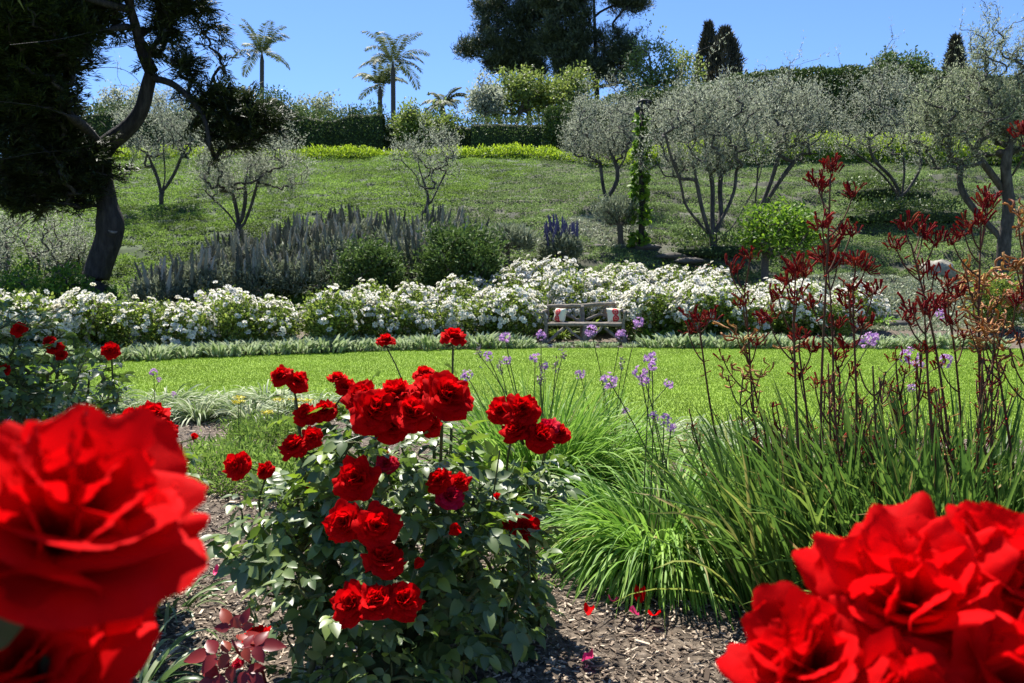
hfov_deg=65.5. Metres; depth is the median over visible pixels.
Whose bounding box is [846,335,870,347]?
edging plant
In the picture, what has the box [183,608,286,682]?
burgundy shoot
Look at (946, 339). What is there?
edging plant
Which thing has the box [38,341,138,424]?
red rose bush
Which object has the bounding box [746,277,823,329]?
white rose bush
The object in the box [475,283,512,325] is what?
white rose bush
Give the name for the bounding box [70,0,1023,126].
sky
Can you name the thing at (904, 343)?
edging plant
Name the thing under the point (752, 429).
variegated clump
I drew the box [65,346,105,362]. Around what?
edging plant
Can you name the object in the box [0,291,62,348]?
white rose bush
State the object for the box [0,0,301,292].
conifer tree
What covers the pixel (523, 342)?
edging plant
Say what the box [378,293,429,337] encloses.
white rose bush
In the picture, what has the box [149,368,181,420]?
garlic plant
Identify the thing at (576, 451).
grass clump
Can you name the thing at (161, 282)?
echium shrub
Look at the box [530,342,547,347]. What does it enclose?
edging plant
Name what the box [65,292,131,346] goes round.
white rose bush
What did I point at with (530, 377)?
lawn
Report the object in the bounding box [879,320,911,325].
step stone
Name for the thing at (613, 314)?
cushion
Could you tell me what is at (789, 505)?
kangaroo paw plant
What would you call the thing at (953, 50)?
cypress tree
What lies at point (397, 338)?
edging plant
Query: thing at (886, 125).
olive tree
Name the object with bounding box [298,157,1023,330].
gray ground cover
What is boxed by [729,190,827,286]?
citrus tree
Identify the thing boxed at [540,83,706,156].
clipped hedge
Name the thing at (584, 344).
edging plant
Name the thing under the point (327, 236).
echium shrub
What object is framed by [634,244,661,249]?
step stone
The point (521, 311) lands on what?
white rose bush
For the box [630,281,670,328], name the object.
white rose bush
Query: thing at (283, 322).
white rose bush
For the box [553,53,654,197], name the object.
olive tree
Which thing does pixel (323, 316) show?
white rose bush
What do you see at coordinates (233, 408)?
variegated clump
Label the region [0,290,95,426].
red rose bush
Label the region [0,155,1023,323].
ground
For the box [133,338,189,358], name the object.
edging plant
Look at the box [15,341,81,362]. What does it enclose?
edging plant
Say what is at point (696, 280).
white rose bush
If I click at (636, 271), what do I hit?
white rose bush
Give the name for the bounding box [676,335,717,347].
edging plant
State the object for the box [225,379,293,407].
variegated clump
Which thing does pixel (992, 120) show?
olive tree
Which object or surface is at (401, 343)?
edging plant
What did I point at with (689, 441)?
variegated clump
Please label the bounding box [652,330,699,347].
edging plant
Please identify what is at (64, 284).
leafy shrub
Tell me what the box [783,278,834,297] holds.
white rose bush
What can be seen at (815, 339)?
edging plant
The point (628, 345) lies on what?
edging plant
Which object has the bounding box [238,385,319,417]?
variegated clump
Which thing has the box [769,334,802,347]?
edging plant
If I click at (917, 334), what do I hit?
edging plant
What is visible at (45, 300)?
white rose bush
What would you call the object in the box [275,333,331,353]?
edging plant
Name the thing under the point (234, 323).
white rose bush
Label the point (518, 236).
echium shrub
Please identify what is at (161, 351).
edging plant
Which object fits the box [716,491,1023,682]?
red rose bush
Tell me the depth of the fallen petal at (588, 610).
3.18 m
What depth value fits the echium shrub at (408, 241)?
20.56 m
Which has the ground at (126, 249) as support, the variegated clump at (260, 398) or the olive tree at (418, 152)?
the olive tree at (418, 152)
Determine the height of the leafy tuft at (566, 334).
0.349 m
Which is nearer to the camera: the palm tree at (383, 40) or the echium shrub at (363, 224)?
the echium shrub at (363, 224)
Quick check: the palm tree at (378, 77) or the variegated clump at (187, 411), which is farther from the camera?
the palm tree at (378, 77)
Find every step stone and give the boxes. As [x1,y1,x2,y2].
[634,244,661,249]
[656,252,687,258]
[674,257,706,264]
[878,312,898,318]
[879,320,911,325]
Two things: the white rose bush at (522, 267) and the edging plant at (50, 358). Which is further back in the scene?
the white rose bush at (522, 267)
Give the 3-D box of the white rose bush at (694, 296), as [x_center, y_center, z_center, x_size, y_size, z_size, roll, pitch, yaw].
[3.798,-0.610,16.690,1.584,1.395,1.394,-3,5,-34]
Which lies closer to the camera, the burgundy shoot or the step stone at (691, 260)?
the burgundy shoot
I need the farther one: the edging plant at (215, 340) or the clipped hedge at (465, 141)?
the clipped hedge at (465, 141)
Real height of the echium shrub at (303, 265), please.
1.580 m
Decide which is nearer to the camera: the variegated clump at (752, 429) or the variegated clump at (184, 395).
the variegated clump at (752, 429)
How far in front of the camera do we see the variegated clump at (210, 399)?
7.95 m
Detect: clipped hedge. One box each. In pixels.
[76,84,393,156]
[382,107,409,150]
[417,105,479,153]
[469,114,544,153]
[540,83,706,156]
[701,63,1023,146]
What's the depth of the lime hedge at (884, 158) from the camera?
38.01 m
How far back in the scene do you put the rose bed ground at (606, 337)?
17.14 m
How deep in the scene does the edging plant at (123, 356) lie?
13.03 m
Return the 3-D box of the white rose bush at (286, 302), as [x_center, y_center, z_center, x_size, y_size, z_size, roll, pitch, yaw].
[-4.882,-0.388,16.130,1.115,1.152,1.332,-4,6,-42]
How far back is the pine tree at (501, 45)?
59.54 m
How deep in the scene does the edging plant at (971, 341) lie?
15.27 m
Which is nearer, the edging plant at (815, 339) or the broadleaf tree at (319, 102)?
the edging plant at (815, 339)
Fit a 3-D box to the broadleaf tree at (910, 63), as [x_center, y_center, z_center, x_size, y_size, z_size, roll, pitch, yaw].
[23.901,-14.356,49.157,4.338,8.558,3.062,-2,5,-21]
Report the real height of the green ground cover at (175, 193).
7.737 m
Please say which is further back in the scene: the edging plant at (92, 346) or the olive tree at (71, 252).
the olive tree at (71, 252)
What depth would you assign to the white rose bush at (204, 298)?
15.66 m
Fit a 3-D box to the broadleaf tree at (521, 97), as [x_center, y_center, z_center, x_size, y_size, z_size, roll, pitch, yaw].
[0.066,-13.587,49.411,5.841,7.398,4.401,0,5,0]
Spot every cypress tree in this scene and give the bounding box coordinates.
[692,19,721,83]
[701,24,751,84]
[940,31,970,70]
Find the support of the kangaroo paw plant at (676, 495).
on the mulch ground at (682, 676)
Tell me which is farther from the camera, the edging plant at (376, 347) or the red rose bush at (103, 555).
the edging plant at (376, 347)
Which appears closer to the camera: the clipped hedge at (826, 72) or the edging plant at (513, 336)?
the edging plant at (513, 336)
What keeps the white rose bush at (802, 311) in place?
on the rose bed ground at (606, 337)
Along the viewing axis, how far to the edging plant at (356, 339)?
15.06 m
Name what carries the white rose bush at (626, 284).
on the ground at (126, 249)
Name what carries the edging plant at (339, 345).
on the rose bed ground at (606, 337)
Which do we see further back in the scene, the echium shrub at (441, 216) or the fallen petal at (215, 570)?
the echium shrub at (441, 216)
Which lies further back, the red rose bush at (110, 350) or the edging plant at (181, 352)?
the edging plant at (181, 352)
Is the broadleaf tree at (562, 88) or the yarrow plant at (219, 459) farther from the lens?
the broadleaf tree at (562, 88)
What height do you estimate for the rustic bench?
0.967 m
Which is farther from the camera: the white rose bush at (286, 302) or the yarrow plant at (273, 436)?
the white rose bush at (286, 302)
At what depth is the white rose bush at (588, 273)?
19.22 m
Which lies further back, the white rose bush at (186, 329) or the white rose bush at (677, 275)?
the white rose bush at (677, 275)
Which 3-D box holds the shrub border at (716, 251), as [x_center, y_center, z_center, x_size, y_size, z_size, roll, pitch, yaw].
[5.939,-2.818,22.956,3.054,1.150,2.140,0,5,0]
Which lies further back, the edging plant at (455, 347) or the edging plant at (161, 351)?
the edging plant at (455, 347)
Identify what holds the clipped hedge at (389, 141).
on the ground at (126, 249)
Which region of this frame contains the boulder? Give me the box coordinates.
[920,259,955,278]
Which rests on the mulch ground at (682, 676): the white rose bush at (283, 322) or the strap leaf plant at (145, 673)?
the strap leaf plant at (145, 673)
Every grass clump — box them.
[410,329,678,519]
[504,317,701,506]
[522,351,785,633]
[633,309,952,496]
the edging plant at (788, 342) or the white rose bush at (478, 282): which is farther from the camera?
the white rose bush at (478, 282)
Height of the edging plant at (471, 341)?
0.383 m
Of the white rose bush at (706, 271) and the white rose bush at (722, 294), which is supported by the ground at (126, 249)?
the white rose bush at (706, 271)
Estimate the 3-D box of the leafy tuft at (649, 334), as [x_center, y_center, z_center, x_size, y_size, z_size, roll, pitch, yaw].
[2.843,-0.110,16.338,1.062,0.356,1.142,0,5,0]
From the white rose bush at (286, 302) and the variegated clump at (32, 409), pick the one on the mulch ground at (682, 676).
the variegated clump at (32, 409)
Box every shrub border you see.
[671,224,757,258]
[832,192,970,230]
[838,172,937,199]
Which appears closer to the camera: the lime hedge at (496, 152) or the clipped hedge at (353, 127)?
the lime hedge at (496, 152)
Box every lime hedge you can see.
[111,142,562,160]
[545,145,629,165]
[627,130,1023,166]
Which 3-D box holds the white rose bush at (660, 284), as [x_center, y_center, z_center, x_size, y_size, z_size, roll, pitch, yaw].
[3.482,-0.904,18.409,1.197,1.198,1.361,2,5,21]
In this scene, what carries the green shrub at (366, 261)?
on the ground at (126, 249)
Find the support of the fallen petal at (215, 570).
on the mulch ground at (682, 676)
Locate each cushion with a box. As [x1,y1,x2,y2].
[554,308,566,321]
[606,308,621,321]
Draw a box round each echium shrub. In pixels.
[122,256,206,306]
[168,241,254,297]
[204,228,263,275]
[217,239,304,298]
[249,222,319,260]
[265,240,346,297]
[281,211,334,235]
[295,218,368,262]
[324,203,382,246]
[368,208,425,246]
[374,221,434,277]
[410,204,464,236]
[451,215,489,230]
[480,220,541,266]
[535,213,584,262]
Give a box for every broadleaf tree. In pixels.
[86,79,165,112]
[286,89,350,118]
[388,97,435,149]
[420,92,465,147]
[460,61,511,123]
[466,61,554,124]
[525,60,604,122]
[610,13,695,98]
[657,48,709,88]
[866,43,938,70]
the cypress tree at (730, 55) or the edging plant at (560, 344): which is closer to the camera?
the edging plant at (560, 344)
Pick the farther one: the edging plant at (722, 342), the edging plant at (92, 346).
the edging plant at (722, 342)
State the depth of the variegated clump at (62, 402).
7.85 m
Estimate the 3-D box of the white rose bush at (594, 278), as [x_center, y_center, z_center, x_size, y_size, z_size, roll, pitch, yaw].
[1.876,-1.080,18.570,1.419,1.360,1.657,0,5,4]
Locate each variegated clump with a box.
[0,387,72,419]
[19,386,99,418]
[60,384,145,414]
[107,391,169,414]
[122,384,211,418]
[155,390,239,426]
[168,385,222,405]
[186,386,267,419]
[206,393,286,426]
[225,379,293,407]
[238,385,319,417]
[267,388,340,420]
[314,392,348,413]
[620,416,695,457]
[635,413,737,464]
[668,415,795,456]
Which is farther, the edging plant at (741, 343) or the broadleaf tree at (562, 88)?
the broadleaf tree at (562, 88)
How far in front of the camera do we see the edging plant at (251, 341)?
14.32 m
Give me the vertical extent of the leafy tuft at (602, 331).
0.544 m
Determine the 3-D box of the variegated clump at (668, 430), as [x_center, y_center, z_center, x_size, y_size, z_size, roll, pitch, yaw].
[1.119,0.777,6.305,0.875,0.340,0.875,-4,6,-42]
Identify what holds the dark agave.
on the ground at (126, 249)
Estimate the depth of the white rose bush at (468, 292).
17.36 m
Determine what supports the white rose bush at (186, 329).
on the rose bed ground at (606, 337)
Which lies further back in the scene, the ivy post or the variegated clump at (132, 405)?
the ivy post
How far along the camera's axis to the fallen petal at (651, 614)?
3.13 m
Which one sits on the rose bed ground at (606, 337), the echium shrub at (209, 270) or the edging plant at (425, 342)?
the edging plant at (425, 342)
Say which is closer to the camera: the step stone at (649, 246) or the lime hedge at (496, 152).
the step stone at (649, 246)
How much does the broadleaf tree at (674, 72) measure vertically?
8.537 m
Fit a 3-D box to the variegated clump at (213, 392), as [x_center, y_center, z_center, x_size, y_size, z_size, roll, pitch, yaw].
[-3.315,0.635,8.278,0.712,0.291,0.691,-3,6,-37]
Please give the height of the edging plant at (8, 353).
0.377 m
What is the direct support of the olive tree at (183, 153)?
on the ground at (126, 249)
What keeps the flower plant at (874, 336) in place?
on the mulch ground at (682, 676)
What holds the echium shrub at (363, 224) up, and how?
on the ground at (126, 249)
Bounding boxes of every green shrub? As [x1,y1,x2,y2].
[322,230,411,294]
[406,218,514,294]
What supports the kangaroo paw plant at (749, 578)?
on the mulch ground at (682, 676)
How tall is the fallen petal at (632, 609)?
0.044 m
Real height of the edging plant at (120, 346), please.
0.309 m
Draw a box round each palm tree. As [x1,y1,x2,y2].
[231,18,290,98]
[352,57,408,113]
[359,31,428,119]
[421,87,466,118]
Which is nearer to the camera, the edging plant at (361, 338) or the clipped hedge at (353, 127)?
the edging plant at (361, 338)
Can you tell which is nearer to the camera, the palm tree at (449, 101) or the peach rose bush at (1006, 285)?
the peach rose bush at (1006, 285)
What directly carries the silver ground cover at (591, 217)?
on the ground at (126, 249)
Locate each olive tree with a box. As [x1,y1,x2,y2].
[0,206,94,281]
[104,51,211,204]
[183,105,323,237]
[383,94,463,213]
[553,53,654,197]
[629,33,788,257]
[730,30,840,220]
[818,17,936,203]
[887,0,1023,276]
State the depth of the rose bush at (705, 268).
20.78 m
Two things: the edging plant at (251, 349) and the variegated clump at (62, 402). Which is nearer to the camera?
the variegated clump at (62, 402)
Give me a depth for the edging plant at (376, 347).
14.91 m
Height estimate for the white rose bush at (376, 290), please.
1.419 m
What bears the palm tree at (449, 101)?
on the ground at (126, 249)
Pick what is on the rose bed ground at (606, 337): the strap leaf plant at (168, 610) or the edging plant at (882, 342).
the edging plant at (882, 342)
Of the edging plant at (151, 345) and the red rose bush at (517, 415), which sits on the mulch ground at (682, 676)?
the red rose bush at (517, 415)
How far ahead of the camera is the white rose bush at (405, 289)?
17.03 m
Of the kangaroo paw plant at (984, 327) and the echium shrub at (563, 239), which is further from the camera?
the echium shrub at (563, 239)
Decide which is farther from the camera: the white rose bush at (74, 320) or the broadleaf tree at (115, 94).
the broadleaf tree at (115, 94)
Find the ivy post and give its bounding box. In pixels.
[622,99,654,247]
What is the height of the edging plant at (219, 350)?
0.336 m
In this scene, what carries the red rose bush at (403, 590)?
on the mulch ground at (682, 676)
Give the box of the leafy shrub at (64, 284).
[0,254,104,301]
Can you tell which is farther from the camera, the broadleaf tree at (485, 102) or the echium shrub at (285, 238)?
the broadleaf tree at (485, 102)
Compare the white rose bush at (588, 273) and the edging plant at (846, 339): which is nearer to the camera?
the edging plant at (846, 339)
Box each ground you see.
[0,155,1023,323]
[4,414,1023,682]
[9,323,1023,363]
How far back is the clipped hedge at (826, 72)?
42.21 m
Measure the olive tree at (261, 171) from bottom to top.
4.288 m
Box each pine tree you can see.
[450,0,596,124]
[521,0,656,98]
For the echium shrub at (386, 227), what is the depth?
22.31 m
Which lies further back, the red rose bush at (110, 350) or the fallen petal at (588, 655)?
the red rose bush at (110, 350)
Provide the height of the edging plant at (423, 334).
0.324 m
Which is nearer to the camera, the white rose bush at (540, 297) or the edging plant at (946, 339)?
the edging plant at (946, 339)
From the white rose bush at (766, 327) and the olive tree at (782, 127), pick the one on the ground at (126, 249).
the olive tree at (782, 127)
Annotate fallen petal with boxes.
[213,564,218,575]
[581,648,592,661]
[584,603,594,614]
[629,605,638,614]
[634,584,645,603]
[648,610,660,615]
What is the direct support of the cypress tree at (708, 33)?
on the ground at (126, 249)
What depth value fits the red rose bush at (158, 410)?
2.80 m
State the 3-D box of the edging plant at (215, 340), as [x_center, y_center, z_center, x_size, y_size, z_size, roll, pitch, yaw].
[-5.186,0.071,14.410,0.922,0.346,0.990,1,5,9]
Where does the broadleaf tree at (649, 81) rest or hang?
on the ground at (126, 249)
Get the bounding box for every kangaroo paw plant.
[588,245,899,604]
[611,152,1023,613]
[649,183,1023,594]
[701,120,1023,603]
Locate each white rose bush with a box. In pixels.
[0,284,56,345]
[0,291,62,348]
[34,282,130,346]
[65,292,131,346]
[93,294,175,347]
[148,295,199,339]
[154,300,222,345]
[190,280,254,340]
[202,287,268,341]
[247,293,303,341]
[251,294,301,338]
[293,283,364,344]
[299,298,341,337]
[337,286,401,337]
[342,277,397,336]
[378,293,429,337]
[387,279,442,334]
[403,296,481,336]
[433,273,482,327]
[454,271,498,292]
[455,293,506,335]
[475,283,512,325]
[478,281,551,338]
[485,268,528,291]
[492,255,542,284]
[519,267,592,319]
[521,284,554,328]
[529,251,577,296]
[549,290,608,328]
[569,266,621,320]
[576,267,607,286]
[589,287,627,330]
[601,259,657,287]
[606,278,679,337]
[607,272,644,299]
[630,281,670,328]
[644,262,688,285]
[654,277,674,291]
[654,279,725,336]
[669,271,723,324]
[680,261,733,285]
[686,269,745,293]
[694,279,763,334]
[716,294,786,335]
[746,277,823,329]
[763,276,792,321]
[764,280,829,337]
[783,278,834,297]
[801,291,858,337]
[829,277,892,332]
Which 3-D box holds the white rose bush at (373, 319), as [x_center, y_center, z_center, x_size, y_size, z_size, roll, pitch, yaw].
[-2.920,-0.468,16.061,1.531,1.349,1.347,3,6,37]
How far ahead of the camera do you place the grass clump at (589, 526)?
3.53 m
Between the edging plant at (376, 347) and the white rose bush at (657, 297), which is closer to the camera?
the edging plant at (376, 347)
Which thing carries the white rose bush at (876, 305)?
on the rose bed ground at (606, 337)
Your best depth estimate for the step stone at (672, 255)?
22.46 m
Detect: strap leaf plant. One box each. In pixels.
[135,610,241,682]
[155,575,236,632]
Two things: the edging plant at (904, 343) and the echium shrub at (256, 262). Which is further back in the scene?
the echium shrub at (256, 262)
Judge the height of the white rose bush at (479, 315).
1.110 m
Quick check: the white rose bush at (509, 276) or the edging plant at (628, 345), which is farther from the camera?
the white rose bush at (509, 276)
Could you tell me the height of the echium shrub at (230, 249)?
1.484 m
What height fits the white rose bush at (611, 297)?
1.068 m
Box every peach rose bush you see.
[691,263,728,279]
[962,267,1023,329]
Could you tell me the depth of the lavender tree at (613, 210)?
23.05 m
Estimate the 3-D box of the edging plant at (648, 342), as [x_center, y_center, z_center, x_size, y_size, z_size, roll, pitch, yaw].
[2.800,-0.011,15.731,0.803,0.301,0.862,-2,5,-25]
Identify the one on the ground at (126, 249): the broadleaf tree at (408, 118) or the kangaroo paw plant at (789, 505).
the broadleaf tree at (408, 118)
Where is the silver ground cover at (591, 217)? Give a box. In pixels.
[567,212,1023,330]
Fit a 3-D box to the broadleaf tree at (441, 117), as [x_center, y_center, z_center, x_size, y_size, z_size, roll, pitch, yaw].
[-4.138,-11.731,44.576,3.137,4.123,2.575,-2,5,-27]
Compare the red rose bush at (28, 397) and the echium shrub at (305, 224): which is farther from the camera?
the echium shrub at (305, 224)
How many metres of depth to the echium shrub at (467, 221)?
22.12 m
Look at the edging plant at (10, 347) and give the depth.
12.73 m
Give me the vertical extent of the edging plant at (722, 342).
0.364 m
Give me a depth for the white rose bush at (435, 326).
16.06 m
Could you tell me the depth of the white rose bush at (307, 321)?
16.43 m
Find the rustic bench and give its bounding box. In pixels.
[539,302,630,343]
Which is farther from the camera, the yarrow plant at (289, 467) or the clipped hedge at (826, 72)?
the clipped hedge at (826, 72)
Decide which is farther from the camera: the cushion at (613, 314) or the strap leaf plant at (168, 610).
the cushion at (613, 314)
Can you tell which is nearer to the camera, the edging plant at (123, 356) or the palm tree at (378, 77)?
the edging plant at (123, 356)
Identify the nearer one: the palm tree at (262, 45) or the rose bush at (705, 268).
the rose bush at (705, 268)
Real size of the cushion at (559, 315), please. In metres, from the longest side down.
0.300 x 0.280 x 0.170 m
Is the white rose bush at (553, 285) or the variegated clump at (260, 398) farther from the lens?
the white rose bush at (553, 285)
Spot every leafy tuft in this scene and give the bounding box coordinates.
[541,326,579,339]
[564,317,614,334]
[627,327,671,341]
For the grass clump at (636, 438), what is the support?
on the mulch ground at (682, 676)
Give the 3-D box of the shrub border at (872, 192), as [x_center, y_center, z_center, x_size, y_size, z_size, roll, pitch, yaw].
[13.701,-5.607,29.294,3.459,1.260,2.398,1,5,12]
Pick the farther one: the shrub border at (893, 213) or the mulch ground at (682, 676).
the shrub border at (893, 213)
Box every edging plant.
[0,340,37,363]
[0,346,46,364]
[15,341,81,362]
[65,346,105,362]
[73,343,123,360]
[85,343,98,348]
[92,344,141,361]
[124,343,182,360]
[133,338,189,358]
[161,340,210,358]
[194,339,243,356]
[198,337,245,344]
[217,338,267,356]
[228,335,278,354]
[250,338,298,354]
[261,335,304,344]
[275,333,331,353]
[282,333,334,352]
[302,332,358,352]
[309,334,358,350]
[339,338,375,351]
[347,334,374,350]
[360,332,403,349]
[362,337,398,350]
[385,336,420,349]
[404,333,447,350]
[410,332,436,348]
[432,339,469,349]
[459,331,500,348]
[473,332,519,348]
[501,334,536,348]
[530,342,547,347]
[552,341,571,347]
[572,340,597,347]
[599,341,618,347]
[623,342,640,347]
[632,334,673,347]
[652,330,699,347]
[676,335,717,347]
[697,331,745,348]
[717,330,770,348]
[739,331,786,348]
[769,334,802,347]
[785,336,828,348]
[816,334,851,347]
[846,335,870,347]
[852,332,899,348]
[884,335,920,348]
[893,330,951,348]
[913,331,969,348]
[945,334,996,348]
[986,336,1011,348]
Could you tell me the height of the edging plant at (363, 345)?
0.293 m
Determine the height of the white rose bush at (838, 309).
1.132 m
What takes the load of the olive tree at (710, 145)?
on the ground at (126, 249)
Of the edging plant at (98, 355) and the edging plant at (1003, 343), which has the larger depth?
the edging plant at (1003, 343)
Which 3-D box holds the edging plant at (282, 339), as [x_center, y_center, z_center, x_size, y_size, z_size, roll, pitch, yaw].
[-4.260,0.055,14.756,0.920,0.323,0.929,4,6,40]
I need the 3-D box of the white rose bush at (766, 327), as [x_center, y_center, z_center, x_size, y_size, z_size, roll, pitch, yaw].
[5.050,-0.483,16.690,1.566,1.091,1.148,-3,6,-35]
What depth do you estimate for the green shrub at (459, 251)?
18.89 m
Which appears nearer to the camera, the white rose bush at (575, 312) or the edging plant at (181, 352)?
the edging plant at (181, 352)
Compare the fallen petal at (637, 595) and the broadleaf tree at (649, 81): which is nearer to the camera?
the fallen petal at (637, 595)
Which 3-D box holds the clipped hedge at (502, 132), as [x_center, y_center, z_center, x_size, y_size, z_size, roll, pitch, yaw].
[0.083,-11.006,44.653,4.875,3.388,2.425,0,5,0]
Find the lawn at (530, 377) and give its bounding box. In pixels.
[1,348,1023,439]
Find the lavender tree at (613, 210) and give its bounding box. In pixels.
[590,191,642,244]
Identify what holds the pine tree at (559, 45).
on the ground at (126, 249)
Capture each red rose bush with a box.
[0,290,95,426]
[0,404,208,682]
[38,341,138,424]
[121,400,215,512]
[200,327,564,682]
[453,393,591,662]
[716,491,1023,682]
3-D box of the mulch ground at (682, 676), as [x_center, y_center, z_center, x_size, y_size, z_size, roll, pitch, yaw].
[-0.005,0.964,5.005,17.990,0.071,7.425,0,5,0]
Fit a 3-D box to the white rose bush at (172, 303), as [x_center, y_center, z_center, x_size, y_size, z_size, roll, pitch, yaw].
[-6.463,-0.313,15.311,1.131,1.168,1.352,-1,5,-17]
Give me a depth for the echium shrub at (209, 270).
19.10 m
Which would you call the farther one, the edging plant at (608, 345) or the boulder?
the boulder
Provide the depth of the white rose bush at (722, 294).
16.39 m
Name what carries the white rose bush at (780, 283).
on the rose bed ground at (606, 337)
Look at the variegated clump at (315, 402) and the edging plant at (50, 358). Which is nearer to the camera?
the variegated clump at (315, 402)
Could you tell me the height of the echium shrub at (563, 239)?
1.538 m
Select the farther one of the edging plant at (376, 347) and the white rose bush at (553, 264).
the white rose bush at (553, 264)
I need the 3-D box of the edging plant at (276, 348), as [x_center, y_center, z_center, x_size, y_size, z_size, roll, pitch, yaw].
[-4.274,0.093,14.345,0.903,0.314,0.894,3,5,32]
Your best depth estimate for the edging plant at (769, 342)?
15.42 m
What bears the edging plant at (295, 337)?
on the rose bed ground at (606, 337)
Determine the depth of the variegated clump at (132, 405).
7.83 m
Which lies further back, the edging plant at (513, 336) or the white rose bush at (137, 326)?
the edging plant at (513, 336)
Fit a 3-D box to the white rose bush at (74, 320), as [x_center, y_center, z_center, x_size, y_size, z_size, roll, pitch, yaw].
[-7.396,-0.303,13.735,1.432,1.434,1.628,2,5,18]
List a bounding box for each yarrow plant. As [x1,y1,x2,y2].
[183,427,279,497]
[216,395,312,452]
[236,438,357,501]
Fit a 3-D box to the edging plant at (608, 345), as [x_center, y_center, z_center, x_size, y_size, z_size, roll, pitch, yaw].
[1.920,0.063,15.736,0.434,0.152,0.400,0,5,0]
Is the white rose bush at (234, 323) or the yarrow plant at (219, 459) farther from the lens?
the white rose bush at (234, 323)
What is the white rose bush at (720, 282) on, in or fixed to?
on the ground at (126, 249)
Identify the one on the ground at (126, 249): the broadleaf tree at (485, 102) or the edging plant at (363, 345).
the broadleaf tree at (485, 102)
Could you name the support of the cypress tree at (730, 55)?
on the ground at (126, 249)
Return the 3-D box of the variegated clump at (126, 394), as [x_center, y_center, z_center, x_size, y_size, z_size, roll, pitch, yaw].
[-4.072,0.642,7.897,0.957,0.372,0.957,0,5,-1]
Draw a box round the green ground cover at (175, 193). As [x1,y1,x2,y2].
[0,153,541,320]
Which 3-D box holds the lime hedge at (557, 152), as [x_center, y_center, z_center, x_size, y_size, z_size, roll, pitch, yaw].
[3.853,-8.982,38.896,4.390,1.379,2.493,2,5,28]
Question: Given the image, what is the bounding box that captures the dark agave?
[873,312,901,324]

